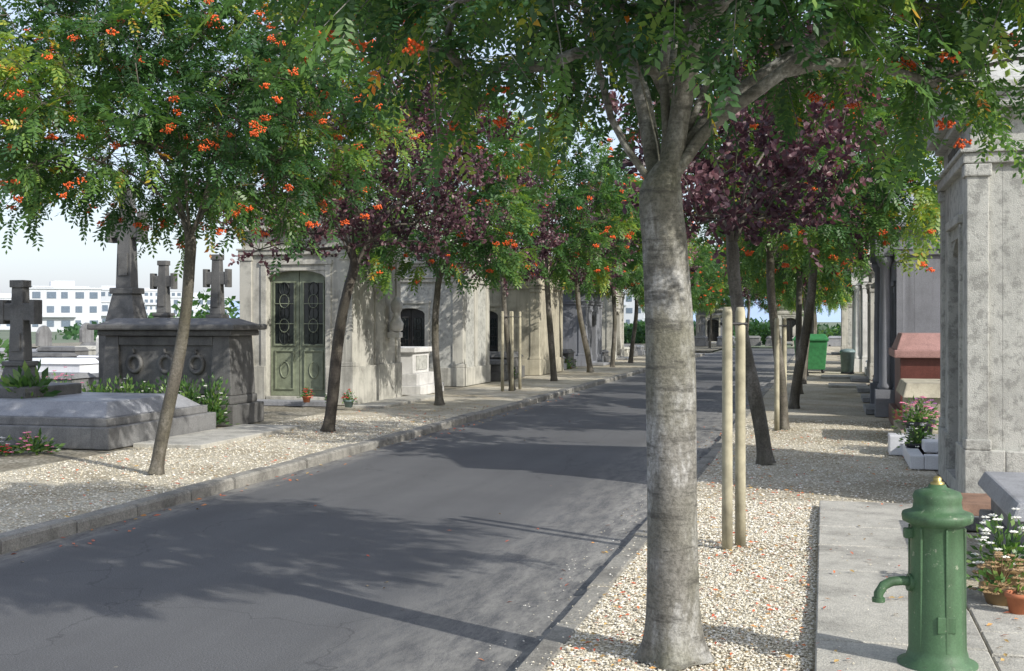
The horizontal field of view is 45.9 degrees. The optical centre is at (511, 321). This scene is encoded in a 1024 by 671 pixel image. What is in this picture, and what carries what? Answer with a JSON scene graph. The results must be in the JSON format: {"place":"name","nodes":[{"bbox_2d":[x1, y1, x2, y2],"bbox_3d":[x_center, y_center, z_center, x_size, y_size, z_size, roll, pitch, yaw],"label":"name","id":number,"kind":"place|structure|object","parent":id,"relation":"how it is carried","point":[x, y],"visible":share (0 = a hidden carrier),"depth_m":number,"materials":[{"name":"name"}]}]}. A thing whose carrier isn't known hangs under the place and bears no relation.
{"place":"outdoors","nodes":[
{"label":"outdoors","id":0,"kind":"place"},
{"bbox_2d":[29,281,101,331],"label":"apartment block","id":1,"kind":"structure","parent":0,"point":[66,303],"depth_m":216.26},
{"bbox_2d":[101,286,115,300],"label":"apartment block","id":2,"kind":"structure","parent":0,"point":[106,295],"depth_m":394.13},
{"bbox_2d":[101,301,145,322],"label":"apartment block","id":3,"kind":"structure","parent":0,"point":[104,307],"depth_m":265.12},
{"bbox_2d":[142,288,181,316],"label":"apartment block","id":4,"kind":"structure","parent":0,"point":[149,296],"depth_m":531.78,"materials":[{"name":"paint"}]},
{"bbox_2d":[170,293,229,317],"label":"apartment block","id":5,"kind":"structure","parent":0,"point":[174,300],"depth_m":345.06,"materials":[{"name":"paint"}]},
{"bbox_2d":[0,366,576,471],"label":"cemetery ground","id":6,"kind":"structure","parent":0,"point":[25,459],"depth_m":16.33,"materials":[{"name":"gravel"}]},
{"bbox_2d":[2,427,65,454],"bbox_3d":[-6.349,1.654,15.990,0.664,0.497,0.691,0,0,36],"label":"flower bouquet","id":7,"kind":"object","parent":6,"relation":"on","point":[34,445],"visible":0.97,"depth_m":15.99,"materials":[{"name":"green plant"}]},
{"bbox_2d":[36,325,73,348],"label":"tomb","id":8,"kind":"object","parent":6,"relation":"on","point":[43,335],"visible":0.44,"depth_m":54.51,"materials":[{"name":"grey stone"}]},
{"bbox_2d":[32,352,77,357],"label":"tomb","id":9,"kind":"object","parent":6,"relation":"on","point":[46,355],"visible":0.31,"depth_m":42.47,"materials":[{"name":"stone"}]},
{"bbox_2d":[36,347,89,354],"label":"tomb","id":10,"kind":"object","parent":6,"relation":"on","point":[81,350],"visible":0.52,"depth_m":47.95,"materials":[{"name":"stone"}]},
{"bbox_2d":[32,358,98,372],"bbox_3d":[-12.507,1.391,33.589,1.900,0.719,1.000,0,0,16],"label":"tomb","id":11,"kind":"object","parent":6,"relation":"on","point":[90,365],"visible":0.39,"depth_m":33.17,"materials":[{"name":"white stone"}]},
{"bbox_2d":[38,372,96,391],"bbox_3d":[-10.677,1.470,27.869,1.900,0.560,1.000,0,0,13],"label":"tomb","id":12,"kind":"object","parent":6,"relation":"on","point":[79,377],"visible":0.3,"depth_m":27.52,"materials":[{"name":"grey stone"}]},
{"bbox_2d":[79,323,95,345],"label":"tomb","id":13,"kind":"object","parent":6,"relation":"on","point":[86,336],"visible":0.34,"depth_m":56.60,"materials":[{"name":"grey stone"}]},
{"bbox_2d":[0,382,215,449],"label":"granite tomb","id":14,"kind":"object","parent":6,"relation":"on","point":[72,415],"visible":0.89,"depth_m":17.03,"materials":[{"name":"stone"}]},
{"bbox_2d":[0,280,41,384],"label":"stone cross","id":15,"kind":"object","parent":14,"relation":"on","point":[20,312],"visible":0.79,"depth_m":18.38,"materials":[{"name":"stone"}]},
{"bbox_2d":[0,359,61,398],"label":"palm plant","id":16,"kind":"object","parent":14,"relation":"on","point":[28,378],"visible":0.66,"depth_m":17.98,"materials":[{"name":"green plant"}]},
{"bbox_2d":[0,288,239,369],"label":"shrubs","id":17,"kind":"object","parent":6,"relation":"on","point":[198,314],"visible":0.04,"depth_m":35.11,"materials":[{"name":"green plant"}]},
{"bbox_2d":[99,190,147,388],"bbox_3d":[-7.640,-0.445,23.977,0.840,4.390,0.680,0,0,14],"label":"stone cross","id":18,"kind":"object","parent":6,"relation":"on","point":[126,301],"visible":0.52,"depth_m":23.82,"materials":[{"name":"stone"}]},
{"bbox_2d":[107,374,148,392],"bbox_3d":[-6.433,1.387,20.113,0.737,1.039,0.791,0,0,-1],"label":"garden plant","id":19,"kind":"object","parent":6,"relation":"on","point":[128,386],"visible":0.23,"depth_m":20.14,"materials":[{"name":"green plant"}]},
{"bbox_2d":[128,380,158,392],"bbox_3d":[-6.043,1.518,20.018,0.786,1.127,0.705,0,0,-23],"label":"garden plant","id":20,"kind":"object","parent":6,"relation":"on","point":[145,390],"visible":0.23,"depth_m":19.98,"materials":[{"name":"green plant"}]},
{"bbox_2d":[150,260,177,317],"bbox_3d":[-7.497,0.225,26.006,0.605,3.051,0.490,0,0,14],"label":"stone cross","id":21,"kind":"object","parent":6,"relation":"on","point":[163,282],"visible":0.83,"depth_m":25.92,"materials":[{"name":"stone"}]},
{"bbox_2d":[87,318,266,425],"bbox_3d":[-5.783,0.850,20.914,2.770,1.800,1.240,0,0,14],"label":"granite sarcophagus","id":22,"kind":"object","parent":6,"relation":"on","point":[138,350],"visible":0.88,"depth_m":20.54,"materials":[{"name":"stone"}]},
{"bbox_2d":[178,375,210,410],"bbox_3d":[-5.327,1.377,19.868,0.749,1.009,0.799,0,0,-19],"label":"garden plant","id":23,"kind":"object","parent":6,"relation":"on","point":[190,393],"visible":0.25,"depth_m":19.77,"materials":[{"name":"green plant"}]},
{"bbox_2d":[196,372,232,424],"bbox_3d":[-4.894,1.459,19.832,0.691,1.265,0.816,0,0,41],"label":"garden plant","id":24,"kind":"object","parent":6,"relation":"on","point":[215,407],"visible":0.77,"depth_m":19.79,"materials":[{"name":"green plant"}]},
{"bbox_2d":[203,254,231,317],"bbox_3d":[-5.996,0.197,24.584,0.605,3.106,0.490,0,0,14],"label":"stone cross","id":25,"kind":"object","parent":6,"relation":"on","point":[217,278],"visible":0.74,"depth_m":24.50,"materials":[{"name":"stone"}]},
{"bbox_2d":[231,180,403,406],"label":"stone mausoleum","id":26,"kind":"structure","parent":6,"relation":"on","point":[294,306],"depth_m":25.63,"materials":[{"name":"stone"}]},
{"bbox_2d":[271,271,299,395],"bbox_3d":[-4.826,0.258,25.723,0.654,2.653,0.050,0,0,14],"label":"door leaf","id":27,"kind":"structure","parent":26,"relation":"in","point":[281,356],"depth_m":25.69,"materials":[{"name":"green paint"}]},
{"bbox_2d":[300,271,324,395],"bbox_3d":[-4.181,0.258,25.556,0.654,2.653,0.050,0,0,14],"label":"door leaf","id":28,"kind":"structure","parent":26,"relation":"in","point":[310,357],"depth_m":25.55,"materials":[{"name":"green paint"}]},
{"bbox_2d":[401,346,443,394],"bbox_3d":[-2.623,1.190,29.496,1.450,1.120,1.800,0,0,14],"label":"white monument","id":29,"kind":"object","parent":6,"relation":"on","point":[417,376],"visible":0.54,"depth_m":28.87,"materials":[{"name":"stone"}]},
{"bbox_2d":[399,196,492,386],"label":"stone mausoleum","id":30,"kind":"structure","parent":6,"relation":"on","point":[464,337],"depth_m":32.66,"materials":[{"name":"stone"}]},
{"bbox_2d":[489,359,507,380],"bbox_3d":[-1.212,0.986,36.052,2.200,1.529,1.200,0,0,14],"label":"tomb","id":31,"kind":"object","parent":6,"relation":"on","point":[495,364],"visible":0.09,"depth_m":35.32,"materials":[{"name":"stone"}]},
{"bbox_2d":[490,351,524,378],"bbox_3d":[-0.811,1.350,37.601,2.200,0.800,1.200,0,0,14],"label":"tomb","id":32,"kind":"object","parent":6,"relation":"on","point":[495,354],"visible":0.26,"depth_m":37.02,"materials":[{"name":"stone"}]},
{"bbox_2d":[490,258,564,374],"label":"stone mausoleum","id":33,"kind":"structure","parent":6,"relation":"on","point":[529,302],"depth_m":39.25,"materials":[{"name":"stone"}]},
{"bbox_2d":[563,349,575,368],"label":"tomb","id":34,"kind":"object","parent":6,"relation":"on","point":[567,353],"visible":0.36,"depth_m":44.90,"materials":[{"name":"stone"}]},
{"bbox_2d":[563,275,609,366],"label":"stone mausoleum","id":35,"kind":"structure","parent":6,"relation":"on","point":[591,314],"depth_m":46.87,"materials":[{"name":"stone"}]},
{"bbox_2d":[601,282,628,359],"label":"stone mausoleum","id":36,"kind":"structure","parent":6,"relation":"on","point":[607,321],"depth_m":54.21,"materials":[{"name":"stone"}]},
{"bbox_2d":[0,354,695,532],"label":"gravel path","id":37,"kind":"structure","parent":0,"point":[477,398],"depth_m":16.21,"materials":[{"name":"gravel"}]},
{"bbox_2d":[0,0,431,475],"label":"rowan tree","id":38,"kind":"object","parent":37,"relation":"on","point":[34,181],"visible":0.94,"depth_m":13.16,"materials":[{"name":"green plant"}]},
{"bbox_2d":[133,424,300,448],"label":"paving slabs","id":39,"kind":"structure","parent":37,"relation":"on","point":[213,437],"depth_m":17.99,"materials":[{"name":"stone"}]},
{"bbox_2d":[342,389,357,406],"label":"potted flowers","id":40,"kind":"object","parent":37,"relation":"on","point":[348,401],"visible":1,"depth_m":23.81,"materials":[{"name":"green plant"}]},
{"bbox_2d":[189,9,526,431],"bbox_3d":[-2.389,-1.900,19.085,5.818,7.344,4.699,0,0,14],"label":"plum tree","id":41,"kind":"object","parent":37,"relation":"on","point":[374,231],"visible":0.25,"depth_m":18.84,"materials":[{"name":"purple plant"}]},
{"bbox_2d":[351,394,434,408],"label":"paving slabs","id":42,"kind":"structure","parent":37,"relation":"on","point":[390,402],"depth_m":25.67,"materials":[{"name":"stone"}]},
{"bbox_2d":[340,74,553,404],"bbox_3d":[-1.512,-1.821,25.288,4.862,7.156,4.690,0,0,14],"label":"rowan tree","id":43,"kind":"object","parent":37,"relation":"on","point":[521,227],"visible":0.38,"depth_m":24.69,"materials":[{"name":"green plant"}]},
{"bbox_2d":[500,311,513,390],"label":"tree stakes","id":44,"kind":"object","parent":37,"relation":"on","point":[502,316],"visible":1,"depth_m":30.33,"materials":[{"name":"brown wood"}]},
{"bbox_2d":[454,148,568,390],"bbox_3d":[-0.221,-1.336,30.532,2.833,6.202,3.374,0,0,-37],"label":"plum tree","id":45,"kind":"object","parent":37,"relation":"on","point":[543,237],"visible":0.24,"depth_m":30.14,"materials":[{"name":"purple plant"}]},
{"bbox_2d":[509,311,521,388],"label":"tree stakes","id":46,"kind":"object","parent":37,"relation":"on","point":[519,316],"visible":0.69,"depth_m":31.10,"materials":[{"name":"brown wood"}]},
{"bbox_2d":[455,107,643,380],"bbox_3d":[0.948,-2.421,35.548,5.903,8.366,5.811,0,0,36],"label":"rowan tree","id":47,"kind":"object","parent":37,"relation":"on","point":[568,248],"visible":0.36,"depth_m":34.86,"materials":[{"name":"green plant"}]},
{"bbox_2d":[532,179,640,371],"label":"tree","id":48,"kind":"object","parent":37,"relation":"on","point":[575,278],"visible":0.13,"depth_m":41.49,"materials":[{"name":"green plant"}]},
{"bbox_2d":[555,173,643,366],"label":"rowan tree","id":49,"kind":"object","parent":37,"relation":"on","point":[633,271],"visible":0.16,"depth_m":46.12,"materials":[{"name":"green plant"}]},
{"bbox_2d":[584,179,694,362],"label":"rowan tree","id":50,"kind":"object","parent":37,"relation":"on","point":[637,296],"visible":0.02,"depth_m":50.67,"materials":[{"name":"green plant"}]},
{"bbox_2d":[624,221,714,306],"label":"rowan tree","id":51,"kind":"object","parent":37,"relation":"on","point":[695,287],"visible":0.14,"depth_m":61.45,"materials":[{"name":"green plant"}]},
{"bbox_2d":[32,342,721,350],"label":"cemetery ground","id":52,"kind":"structure","parent":0,"point":[706,348],"depth_m":84.02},
{"bbox_2d":[694,319,708,345],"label":"tomb","id":53,"kind":"object","parent":52,"relation":"on","point":[700,339],"visible":0.79,"depth_m":84.55,"materials":[{"name":"grey stone"}]},
{"bbox_2d":[689,236,727,317],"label":"rowan tree","id":54,"kind":"object","parent":52,"relation":"on","point":[711,264],"visible":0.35,"depth_m":71.84,"materials":[{"name":"green plant"}]},
{"bbox_2d":[695,303,723,343],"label":"stone mausoleum","id":55,"kind":"structure","parent":52,"relation":"on","point":[716,325],"depth_m":95.19,"materials":[{"name":"stone"}]},
{"bbox_2d":[689,238,743,347],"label":"rowan tree","id":56,"kind":"object","parent":52,"relation":"on","point":[726,295],"visible":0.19,"depth_m":77.76,"materials":[{"name":"green plant"}]},
{"bbox_2d":[708,245,754,335],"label":"rowan tree","id":57,"kind":"object","parent":52,"relation":"on","point":[746,303],"visible":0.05,"depth_m":90.93,"materials":[{"name":"green plant"}]},
{"bbox_2d":[0,348,794,670],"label":"road","id":58,"kind":"structure","parent":0,"point":[286,574],"depth_m":9.46,"materials":[{"name":"asphalt"}]},
{"bbox_2d":[5,394,1022,670],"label":"fallen leaves","id":59,"kind":"object","parent":58,"relation":"on","point":[639,554],"visible":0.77,"depth_m":8.84,"materials":[{"name":"orange plant"}]},
{"bbox_2d":[515,355,794,670],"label":"kerb","id":60,"kind":"structure","parent":58,"relation":"on","point":[553,641],"depth_m":7.71,"materials":[{"name":"stone"}]},
{"bbox_2d":[0,322,840,352],"bbox_3d":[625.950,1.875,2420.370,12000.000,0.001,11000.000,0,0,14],"label":"ground","id":61,"kind":"structure","parent":0,"point":[4,335],"depth_m":130.66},
{"bbox_2d":[0,353,704,554],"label":"kerb","id":62,"kind":"structure","parent":61,"relation":"on","point":[28,536],"depth_m":13.26,"materials":[{"name":"stone"}]},
{"bbox_2d":[55,312,840,339],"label":"distant trees","id":63,"kind":"object","parent":61,"relation":"on","point":[69,332],"visible":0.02,"depth_m":149.72,"materials":[{"name":"green plant"}]},
{"bbox_2d":[624,318,840,344],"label":"hedge","id":64,"kind":"object","parent":61,"relation":"on","point":[640,334],"visible":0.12,"depth_m":95.35,"materials":[{"name":"green plant"}]},
{"bbox_2d":[725,257,766,328],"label":"plum tree","id":65,"kind":"object","parent":61,"relation":"on","point":[748,297],"visible":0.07,"depth_m":85.05,"materials":[{"name":"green plant"}]},
{"bbox_2d":[745,278,803,315],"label":"rowan tree","id":66,"kind":"object","parent":61,"relation":"on","point":[763,305],"visible":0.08,"depth_m":87.76,"materials":[{"name":"green plant"}]},
{"bbox_2d":[777,300,803,343],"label":"stone mausoleum","id":67,"kind":"structure","parent":61,"relation":"on","point":[790,319],"depth_m":94.69,"materials":[{"name":"stone"}]},
{"bbox_2d":[29,294,840,321],"bbox_3d":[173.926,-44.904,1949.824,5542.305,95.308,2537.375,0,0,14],"label":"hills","id":68,"kind":"structure","parent":0,"point":[822,316],"depth_m":2628.68,"materials":[{"name":"plant"}]},
{"bbox_2d":[0,0,1022,300],"label":"sky","id":69,"kind":"structure","parent":0,"point":[63,256],"materials":[{"name":"white"}]},
{"bbox_2d":[623,289,644,324],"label":"apartment block","id":70,"kind":"structure","parent":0,"point":[629,306],"depth_m":294.94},
{"bbox_2d":[623,226,701,293],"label":"plum tree","id":71,"kind":"object","parent":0,"point":[695,267],"visible":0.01,"depth_m":56.01,"materials":[{"name":"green plant"}]},
{"bbox_2d":[546,555,815,670],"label":"loose gravel","id":72,"kind":"structure","parent":0,"point":[737,637],"depth_m":7.10,"materials":[{"name":"gravel"}]},
{"bbox_2d":[639,498,818,563],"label":"loose gravel","id":73,"kind":"structure","parent":0,"point":[715,520],"depth_m":10.08,"materials":[{"name":"gravel"}]},
{"bbox_2d":[545,346,992,670],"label":"gravel path","id":74,"kind":"structure","parent":0,"point":[821,400],"depth_m":13.28,"materials":[{"name":"gravel"}]},
{"bbox_2d":[191,0,1023,670],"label":"rowan tree","id":75,"kind":"object","parent":74,"relation":"on","point":[615,42],"visible":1,"depth_m":6.19,"materials":[{"name":"green plant"}]},
{"bbox_2d":[720,307,747,548],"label":"tree stakes","id":76,"kind":"object","parent":74,"relation":"on","point":[727,323],"visible":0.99,"depth_m":9.31,"materials":[{"name":"brown wood"}]},
{"bbox_2d":[588,0,895,464],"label":"plum tree","id":77,"kind":"object","parent":74,"relation":"on","point":[792,161],"visible":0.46,"depth_m":14.57,"materials":[{"name":"purple plant"}]},
{"bbox_2d":[773,318,787,429],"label":"tree stakes","id":78,"kind":"object","parent":74,"relation":"on","point":[776,325],"visible":0.83,"depth_m":19.38,"materials":[{"name":"brown wood"}]},
{"bbox_2d":[705,109,883,393],"bbox_3d":[6.931,-1.999,29.200,5.105,7.514,4.925,0,0,-43],"label":"rowan tree","id":79,"kind":"object","parent":74,"relation":"on","point":[823,279],"visible":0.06,"depth_m":29.06,"materials":[{"name":"green plant"}]},
{"bbox_2d":[710,80,893,408],"bbox_3d":[5.743,-1.645,24.046,4.639,6.823,3.895,0,0,-39],"label":"plum tree","id":80,"kind":"object","parent":74,"relation":"on","point":[794,399],"visible":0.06,"depth_m":24.10,"materials":[{"name":"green plant"}]},
{"bbox_2d":[746,264,860,333],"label":"rowan tree","id":81,"kind":"object","parent":74,"relation":"on","point":[852,293],"depth_m":44.19,"materials":[{"name":"green plant"}]},
{"bbox_2d":[740,193,870,375],"bbox_3d":[9.241,-1.974,38.709,5.271,7.470,5.189,0,0,-10],"label":"rowan tree","id":82,"kind":"object","parent":74,"relation":"on","point":[785,285],"visible":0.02,"depth_m":38.30,"materials":[{"name":"green plant"}]},
{"bbox_2d":[791,334,830,372],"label":"waste container","id":83,"kind":"object","parent":74,"relation":"on","point":[817,351],"visible":0.72,"depth_m":40.72,"materials":[{"name":"plastic"}]},
{"bbox_2d":[681,44,943,428],"bbox_3d":[4.976,-1.457,19.499,5.326,6.428,5.732,0,0,-18],"label":"rowan tree","id":84,"kind":"object","parent":74,"relation":"on","point":[925,203],"visible":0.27,"depth_m":18.28,"materials":[{"name":"green plant"}]},
{"bbox_2d":[777,275,851,314],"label":"rowan tree","id":85,"kind":"object","parent":74,"relation":"on","point":[821,297],"visible":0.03,"depth_m":56.04,"materials":[{"name":"green plant"}]},
{"bbox_2d":[760,192,871,383],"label":"plum tree","id":86,"kind":"object","parent":74,"relation":"on","point":[804,379],"visible":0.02,"depth_m":33.99,"materials":[{"name":"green plant"}]},
{"bbox_2d":[782,276,851,333],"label":"rowan tree","id":87,"kind":"object","parent":74,"relation":"on","point":[814,318],"visible":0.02,"depth_m":61.96,"materials":[{"name":"green plant"}]},
{"bbox_2d":[828,383,866,387],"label":"paving slabs","id":88,"kind":"structure","parent":74,"relation":"on","point":[842,385],"depth_m":31.92,"materials":[{"name":"stone"}]},
{"bbox_2d":[840,349,855,373],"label":"waste bin","id":89,"kind":"object","parent":74,"relation":"on","point":[847,357],"visible":1,"depth_m":40.29,"materials":[{"name":"plastic"}]},
{"bbox_2d":[815,500,997,670],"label":"paving slabs","id":90,"kind":"structure","parent":74,"relation":"on","point":[869,642],"depth_m":7.51,"materials":[{"name":"stone"}]},
{"bbox_2d":[872,476,978,670],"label":"water pump","id":91,"kind":"object","parent":90,"relation":"on","point":[937,517],"visible":1,"depth_m":5.86,"materials":[{"name":"green paint"}]},
{"bbox_2d":[697,420,927,503],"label":"loose gravel","id":92,"kind":"structure","parent":0,"point":[816,463],"depth_m":14.78,"materials":[{"name":"gravel"}]},
{"bbox_2d":[862,372,948,487],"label":"cemetery ground","id":93,"kind":"structure","parent":0,"point":[936,472],"depth_m":13.97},
{"bbox_2d":[831,290,851,354],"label":"stone mausoleum","id":94,"kind":"structure","parent":93,"relation":"on","point":[846,329],"depth_m":62.34,"materials":[{"name":"stone"}]},
{"bbox_2d":[850,267,868,371],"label":"stone mausoleum","id":95,"kind":"structure","parent":93,"relation":"on","point":[859,324],"depth_m":41.60,"materials":[{"name":"stone"}]},
{"bbox_2d":[850,243,874,381],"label":"stone mausoleum","id":96,"kind":"structure","parent":93,"relation":"on","point":[870,332],"depth_m":34.45,"materials":[{"name":"stone"}]},
{"bbox_2d":[863,187,939,416],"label":"stone mausoleum","id":97,"kind":"structure","parent":93,"relation":"on","point":[904,303],"depth_m":22.03,"materials":[{"name":"stone"}]},
{"bbox_2d":[888,433,937,469],"bbox_3d":[5.882,1.600,15.315,2.080,0.300,2.600,0,0,14],"label":"marble tomb","id":98,"kind":"object","parent":93,"relation":"on","point":[914,458],"visible":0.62,"depth_m":14.52,"materials":[{"name":"stone"}]},
{"bbox_2d":[895,423,934,455],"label":"potted flowers","id":99,"kind":"object","parent":98,"relation":"on","point":[915,443],"visible":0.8,"depth_m":15.17,"materials":[{"name":"green plant"}]},
{"bbox_2d":[891,395,939,440],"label":"potted flowers","id":100,"kind":"object","parent":98,"relation":"on","point":[916,421],"visible":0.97,"depth_m":16.01,"materials":[{"name":"green plant"}]},
{"bbox_2d":[900,398,939,432],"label":"potted flowers","id":101,"kind":"object","parent":98,"relation":"on","point":[930,419],"visible":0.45,"depth_m":16.28,"materials":[{"name":"pink plant"}]},
{"bbox_2d":[889,333,939,424],"bbox_3d":[7.561,0.975,20.252,2.300,1.550,1.800,0,0,14],"label":"red granite tomb","id":102,"kind":"object","parent":93,"relation":"on","point":[916,355],"visible":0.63,"depth_m":19.71,"materials":[{"name":"stone"}]},
{"bbox_2d":[893,378,939,435],"bbox_3d":[6.802,1.320,17.814,2.150,0.860,1.900,0,0,14],"label":"stone tomb","id":103,"kind":"object","parent":93,"relation":"on","point":[928,389],"visible":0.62,"depth_m":17.24,"materials":[{"name":"yellow stone"}]},
{"bbox_2d":[922,11,1023,493],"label":"stone mausoleum","id":104,"kind":"structure","parent":93,"relation":"on","point":[981,426],"depth_m":11.24,"materials":[{"name":"grey stone"}]},
{"bbox_2d":[966,587,1023,670],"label":"paving slabs","id":105,"kind":"structure","parent":93,"relation":"on","point":[982,612],"depth_m":6.68,"materials":[{"name":"stone"}]},
{"bbox_2d":[966,551,1023,607],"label":"dry plant","id":106,"kind":"object","parent":105,"relation":"on","point":[994,590],"visible":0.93,"depth_m":7.31,"materials":[{"name":"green plant"}]},
{"bbox_2d":[966,507,1023,588],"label":"potted flowers","id":107,"kind":"object","parent":105,"relation":"on","point":[1009,546],"visible":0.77,"depth_m":7.60,"materials":[{"name":"green plant"}]},
{"bbox_2d":[1004,584,1023,614],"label":"terracotta flower pot","id":108,"kind":"object","parent":105,"relation":"on","point":[1015,599],"visible":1,"depth_m":7.04,"materials":[{"name":"orange ceramic"}]},
{"bbox_2d":[978,471,1023,558],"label":"granite tomb","id":109,"kind":"object","parent":93,"relation":"on","point":[1004,491],"visible":0.67,"depth_m":8.96,"materials":[{"name":"stone"}]},
{"bbox_2d":[961,493,990,515],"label":"slab","id":110,"kind":"structure","parent":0,"point":[974,503],"depth_m":10.33,"materials":[{"name":"stone"}]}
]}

